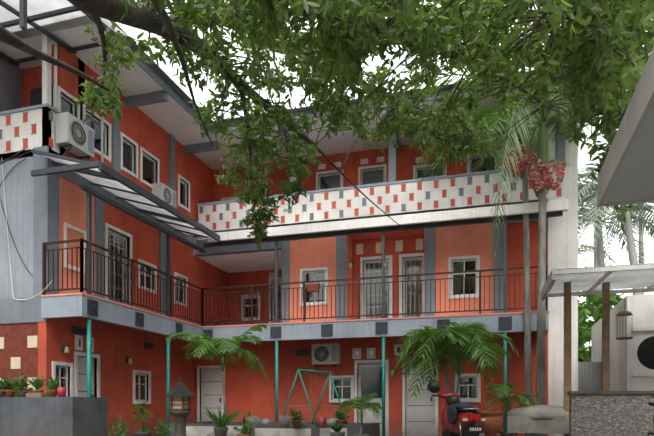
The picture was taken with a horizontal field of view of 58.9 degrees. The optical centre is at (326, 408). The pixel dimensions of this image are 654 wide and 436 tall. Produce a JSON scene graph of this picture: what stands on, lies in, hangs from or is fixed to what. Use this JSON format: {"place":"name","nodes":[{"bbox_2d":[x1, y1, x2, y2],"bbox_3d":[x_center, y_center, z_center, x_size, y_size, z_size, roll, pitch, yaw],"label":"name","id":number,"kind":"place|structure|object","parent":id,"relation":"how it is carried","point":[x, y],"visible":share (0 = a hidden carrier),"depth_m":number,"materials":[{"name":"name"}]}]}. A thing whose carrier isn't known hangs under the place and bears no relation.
{"place":"outdoors","nodes":[
{"label":"outdoors","id":0,"kind":"place"},
{"bbox_2d":[0,36,394,374],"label":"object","id":1,"kind":"object","parent":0,"point":[315,287],"visible":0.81,"depth_m":11.85,"materials":[{"name":"white plastic"}]},
{"bbox_2d":[0,0,653,249],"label":"shade tree","id":2,"kind":"object","parent":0,"point":[584,78],"depth_m":6.66,"materials":[{"name":"green plant"}]},
{"bbox_2d":[116,0,653,350],"label":"sky","id":3,"kind":"structure","parent":0,"point":[133,32],"materials":[{"name":"white"}]},
{"bbox_2d":[597,47,653,206],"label":"roof","id":4,"kind":"structure","parent":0,"point":[626,175],"depth_m":5.01,"materials":[{"name":"grey concrete"}]},
{"label":"ground","id":5,"kind":"structure","parent":0,"visible":0},
{"bbox_2d":[0,397,107,435],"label":"dark wall","id":6,"kind":"structure","parent":5,"relation":"on","point":[53,416],"depth_m":10.96,"materials":[{"name":"grey concrete"}]},
{"bbox_2d":[0,372,66,396],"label":"potted plants","id":7,"kind":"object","parent":6,"relation":"on","point":[53,389],"depth_m":11.03,"materials":[{"name":"green plant"}]},
{"bbox_2d":[165,377,195,435],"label":"stone lantern","id":8,"kind":"object","parent":5,"relation":"on","point":[180,394],"visible":1,"depth_m":11.59,"materials":[{"name":"stone"}]},
{"bbox_2d":[166,323,268,425],"bbox_3d":[-2.222,-0.719,12.276,2.035,2.164,2.043,0,0,-43],"label":"courtyard palm","id":9,"kind":"object","parent":5,"relation":"on","point":[224,346],"visible":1,"depth_m":12.13,"materials":[{"name":"green plant"}]},
{"bbox_2d":[169,415,379,435],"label":"garden wall","id":10,"kind":"structure","parent":5,"relation":"on","point":[263,427],"depth_m":12.77,"materials":[{"name":"concrete"}]},
{"bbox_2d":[283,369,347,427],"bbox_3d":[-0.277,-0.229,12.874,1.037,1.250,1.240,0,0,34],"label":"swing set","id":11,"kind":"object","parent":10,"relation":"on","point":[310,404],"visible":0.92,"depth_m":12.77,"materials":[{"name":"teal metal"}]},
{"bbox_2d":[0,18,584,435],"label":"building","id":12,"kind":"structure","parent":5,"relation":"on","point":[152,137],"depth_m":14.97,"materials":[{"name":"paint"}]},
{"bbox_2d":[0,0,127,65],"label":"corrugated canopy","id":13,"kind":"object","parent":12,"relation":"on","point":[22,19],"visible":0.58,"depth_m":11.08,"materials":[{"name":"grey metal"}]},
{"bbox_2d":[56,112,93,160],"bbox_3d":[-5.256,-5.537,12.099,0.320,0.909,0.800,0,0,16],"label":"air conditioner unit","id":14,"kind":"object","parent":12,"relation":"attached to","point":[74,135],"visible":1,"depth_m":11.90,"materials":[{"name":"grey metal"}]},
{"bbox_2d":[152,182,175,207],"bbox_3d":[-4.306,-5.437,15.312,0.320,0.809,0.700,0,0,16],"label":"air conditioner unit","id":15,"kind":"object","parent":12,"relation":"attached to","point":[164,192],"visible":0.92,"depth_m":15.05,"materials":[{"name":"grey metal"}]},
{"bbox_2d":[221,196,241,200],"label":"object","id":16,"kind":"object","parent":12,"relation":"attached to","point":[228,198],"visible":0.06,"depth_m":17.77,"materials":[{"name":"grey metal"}]},
{"bbox_2d":[42,239,546,325],"bbox_3d":[-0.399,-2.767,14.297,11.429,1.050,4.260,0,0,-12],"label":"balcony railing","id":17,"kind":"object","parent":12,"relation":"attached to","point":[81,288],"visible":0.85,"depth_m":13.97,"materials":[{"name":"metal"}]},
{"bbox_2d":[31,149,568,322],"bbox_3d":[0.045,-3.614,12.768,10.170,2.815,6.330,0,0,16],"label":"walkway awning","id":18,"kind":"object","parent":12,"relation":"attached to","point":[111,180],"visible":0.83,"depth_m":13.71,"materials":[{"name":"white paint"}]},
{"bbox_2d":[109,20,528,122],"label":"roof sheets","id":19,"kind":"object","parent":12,"relation":"on","point":[168,79],"depth_m":13.82,"materials":[{"name":"grey metal"}]},
{"bbox_2d":[312,343,340,375],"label":"air conditioner unit","id":20,"kind":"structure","parent":12,"relation":"attached to","point":[326,354],"depth_m":15.78,"materials":[{"name":"grey metal"}]},
{"bbox_2d":[107,402,517,435],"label":"potted plants","id":21,"kind":"object","parent":5,"relation":"on","point":[492,424],"visible":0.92,"depth_m":11.31,"materials":[{"name":"green plant"}]},
{"bbox_2d":[338,393,382,434],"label":"potted palm","id":22,"kind":"object","parent":21,"relation":"on","point":[363,405],"visible":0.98,"depth_m":11.05,"materials":[{"name":"green plant"}]},
{"bbox_2d":[483,383,541,415],"bbox_3d":[3.603,-0.021,11.514,1.176,0.966,1.173,0,0,-18],"label":"potted palm","id":23,"kind":"object","parent":21,"relation":"on","point":[499,388],"visible":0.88,"depth_m":11.35,"materials":[{"name":"green plant"}]},
{"bbox_2d":[388,322,518,397],"bbox_3d":[2.609,-0.620,12.402,2.593,2.779,2.788,0,0,-14],"label":"palm","id":24,"kind":"object","parent":5,"relation":"on","point":[454,339],"visible":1,"depth_m":12.03,"materials":[{"name":"green plant"}]},
{"bbox_2d":[427,380,485,435],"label":"red scooter","id":25,"kind":"object","parent":5,"relation":"on","point":[458,418],"visible":1,"depth_m":9.97,"materials":[{"name":"metal"}]},
{"bbox_2d":[415,40,590,435],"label":"royal palm","id":26,"kind":"object","parent":5,"relation":"on","point":[543,175],"visible":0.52,"depth_m":12.69,"materials":[{"name":"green plant"}]},
{"bbox_2d":[489,99,582,256],"bbox_3d":[4.674,-4.537,11.613,3.777,3.742,2.060,0,0,-8],"label":"palm frond","id":27,"kind":"object","parent":26,"relation":"attached to","point":[531,108],"visible":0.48,"depth_m":10.99,"materials":[{"name":"green plant"}]},
{"bbox_2d":[416,64,606,435],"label":"royal palm","id":28,"kind":"object","parent":5,"relation":"on","point":[523,166],"visible":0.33,"depth_m":13.24,"materials":[{"name":"plant"}]},
{"bbox_2d":[505,405,568,435],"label":"tarp covered cart","id":29,"kind":"object","parent":5,"relation":"on","point":[540,419],"visible":0.73,"depth_m":10.85,"materials":[{"name":"grey fabric"}]},
{"bbox_2d":[578,243,612,261],"bbox_3d":[15.206,-4.862,38.292,7.070,11.249,6.557,0,0,16],"label":"tree","id":30,"kind":"object","parent":5,"relation":"on","point":[590,247],"visible":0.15,"depth_m":37.00,"materials":[{"name":"green plant"}]},
{"bbox_2d":[540,263,653,435],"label":"outbuilding","id":31,"kind":"structure","parent":5,"relation":"on","point":[614,364],"depth_m":12.33,"materials":[{"name":"white concrete"}]},
{"bbox_2d":[616,293,632,339],"bbox_3d":[6.250,-2.157,12.165,0.320,1.380,0.320,0,0,16],"label":"hanging bird cage","id":32,"kind":"object","parent":31,"relation":"hanging from","point":[624,312],"visible":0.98,"depth_m":12.08,"materials":[{"name":"metal"}]},
{"bbox_2d":[578,289,623,361],"bbox_3d":[9.443,-2.010,21.068,3.136,5.536,5.865,0,0,22],"label":"tree","id":33,"kind":"object","parent":5,"relation":"on","point":[589,309],"visible":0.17,"depth_m":20.38,"materials":[{"name":"green plant"}]},
{"bbox_2d":[578,167,638,267],"bbox_3d":[12.134,-5.501,30.340,6.578,12.571,6.565,0,0,-11],"label":"palm","id":34,"kind":"object","parent":5,"relation":"on","point":[582,180],"visible":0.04,"depth_m":31.52,"materials":[{"name":"green plant"}]},
{"bbox_2d":[567,391,653,435],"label":"stone clad wall","id":35,"kind":"structure","parent":5,"relation":"on","point":[611,413],"depth_m":9.53,"materials":[{"name":"grey stone"}]},
{"bbox_2d":[578,159,649,313],"bbox_3d":[12.849,-5.077,27.404,6.820,11.718,6.223,0,0,-34],"label":"palm","id":36,"kind":"object","parent":5,"relation":"on","point":[595,242],"visible":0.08,"depth_m":27.35,"materials":[{"name":"green plant"}]},
{"bbox_2d":[578,190,653,294],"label":"palm","id":37,"kind":"object","parent":5,"relation":"on","point":[641,241],"visible":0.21,"depth_m":34.65,"materials":[{"name":"green plant"}]},
{"bbox_2d":[578,184,653,304],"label":"palm","id":38,"kind":"object","parent":5,"relation":"on","point":[600,247],"visible":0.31,"depth_m":23.99,"materials":[{"name":"green plant"}]},
{"bbox_2d":[578,143,653,294],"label":"palm","id":39,"kind":"object","parent":5,"relation":"on","point":[631,247],"visible":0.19,"depth_m":22.05,"materials":[{"name":"green plant"}]},
{"bbox_2d":[647,403,653,435],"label":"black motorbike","id":40,"kind":"object","parent":5,"relation":"on","point":[650,426],"visible":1,"depth_m":6.49,"materials":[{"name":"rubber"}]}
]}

